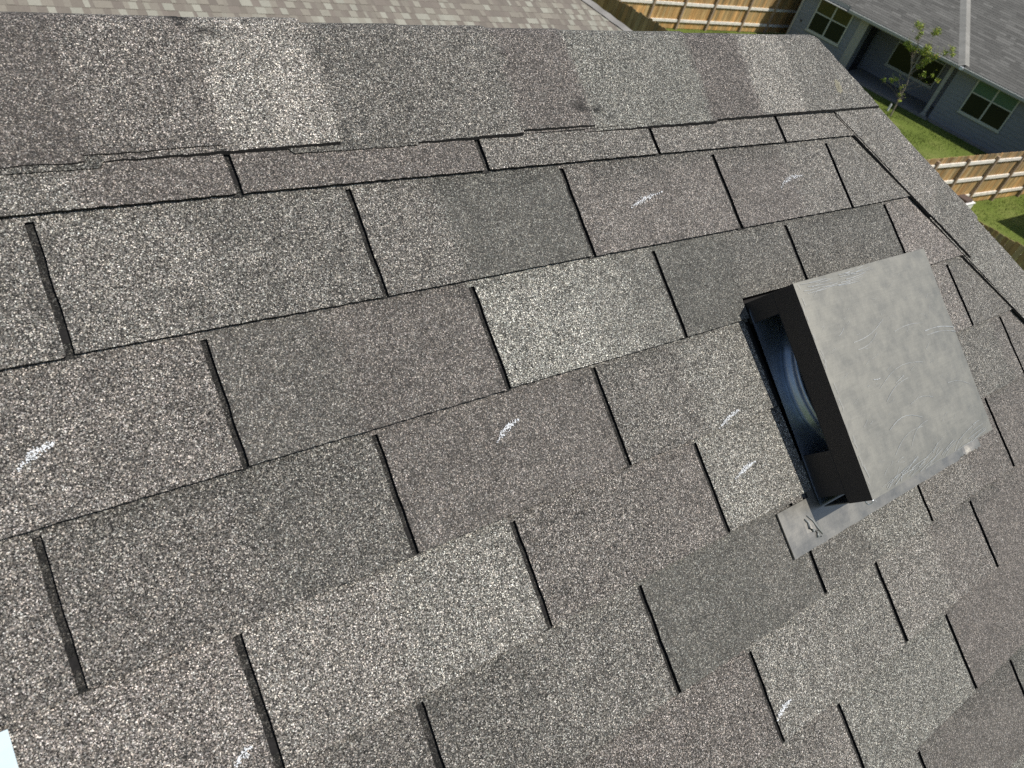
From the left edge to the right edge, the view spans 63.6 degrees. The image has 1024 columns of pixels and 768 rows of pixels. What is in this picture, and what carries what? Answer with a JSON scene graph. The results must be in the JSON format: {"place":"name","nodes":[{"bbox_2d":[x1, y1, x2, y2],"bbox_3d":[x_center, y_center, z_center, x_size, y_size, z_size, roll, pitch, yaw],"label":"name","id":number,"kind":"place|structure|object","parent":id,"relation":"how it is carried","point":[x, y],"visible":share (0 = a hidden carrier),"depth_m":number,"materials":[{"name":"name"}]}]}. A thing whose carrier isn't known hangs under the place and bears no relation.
{"place":"outdoors","nodes":[
{"label":"outdoors","id":0,"kind":"place"},
{"bbox_2d":[0,729,18,767],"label":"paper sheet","id":1,"kind":"object","parent":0,"point":[7,757],"visible":1,"depth_m":0.66,"materials":[{"name":"white paper"}]},
{"bbox_2d":[0,0,631,30],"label":"paved patio","id":2,"kind":"structure","parent":0,"point":[566,15],"depth_m":14.08,"materials":[{"name":"beige concrete"}]},
{"bbox_2d":[0,11,1023,767],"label":"roof","id":3,"kind":"structure","parent":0,"point":[382,395],"depth_m":0.98,"materials":[{"name":"grey asphalt"}]},
{"bbox_2d":[744,248,991,559],"bbox_3d":[0.525,0.016,1.499,0.612,0.528,0.505,-16,52,-36],"label":"roof vent","id":4,"kind":"object","parent":3,"relation":"on","point":[881,400],"visible":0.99,"depth_m":1.29,"materials":[{"name":"metal"}]},
{"bbox_2d":[666,28,1023,265],"bbox_3d":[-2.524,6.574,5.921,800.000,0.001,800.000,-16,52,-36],"label":"ground","id":5,"kind":"structure","parent":0,"point":[904,124],"depth_m":30.93,"materials":[{"name":"green plant"}]},
{"bbox_2d":[619,0,801,33],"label":"fence","id":6,"kind":"object","parent":5,"relation":"on","point":[770,16],"visible":0.56,"depth_m":33.65,"materials":[{"name":"brown wood"}]},
{"bbox_2d":[571,0,1023,269],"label":"lawn","id":7,"kind":"structure","parent":5,"relation":"on","point":[631,18],"depth_m":26.34,"materials":[{"name":"green plant"}]},
{"bbox_2d":[881,19,956,116],"bbox_3d":[15.127,-11.727,31.086,2.007,3.450,0.896,37,42,18],"label":"young tree","id":8,"kind":"object","parent":5,"relation":"on","point":[927,48],"visible":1,"depth_m":30.59,"materials":[{"name":"green plant"}]},
{"bbox_2d":[958,194,975,208],"bbox_3d":[14.480,-5.809,26.559,0.690,0.460,0.490,-16,52,-36],"label":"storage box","id":9,"kind":"object","parent":5,"relation":"on","point":[968,201],"visible":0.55,"depth_m":26.37,"materials":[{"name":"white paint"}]},
{"bbox_2d":[926,151,1023,200],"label":"fence","id":10,"kind":"object","parent":5,"relation":"on","point":[991,177],"visible":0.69,"depth_m":26.59,"materials":[{"name":"brown wood"}]},
{"bbox_2d":[786,0,1023,153],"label":"grey house","id":11,"kind":"structure","parent":0,"point":[974,96],"depth_m":32.62,"materials":[{"name":"stone"}]},
{"bbox_2d":[805,0,853,46],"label":"window","id":12,"kind":"structure","parent":11,"relation":"in","point":[829,22],"depth_m":34.24,"materials":[{"name":"grey glass"}]},
{"bbox_2d":[848,23,879,70],"bbox_3d":[14.790,-14.124,34.571,0.018,2.000,0.900,41,44,22],"label":"door","id":13,"kind":"structure","parent":11,"relation":"in","point":[873,31],"depth_m":34.58,"materials":[{"name":"black"}]},
{"bbox_2d":[884,40,946,89],"bbox_3d":[16.834,-13.463,34.156,2.240,1.600,0.080,41,44,22],"label":"window","id":14,"kind":"structure","parent":11,"relation":"in","point":[900,59],"depth_m":34.37,"materials":[{"name":"grey glass"}]},
{"bbox_2d":[957,78,1020,133],"bbox_3d":[18.283,-10.741,31.473,1.770,1.680,0.080,41,44,22],"label":"window","id":15,"kind":"structure","parent":11,"relation":"in","point":[986,105],"depth_m":31.57,"materials":[{"name":"grey glass"}]}
]}

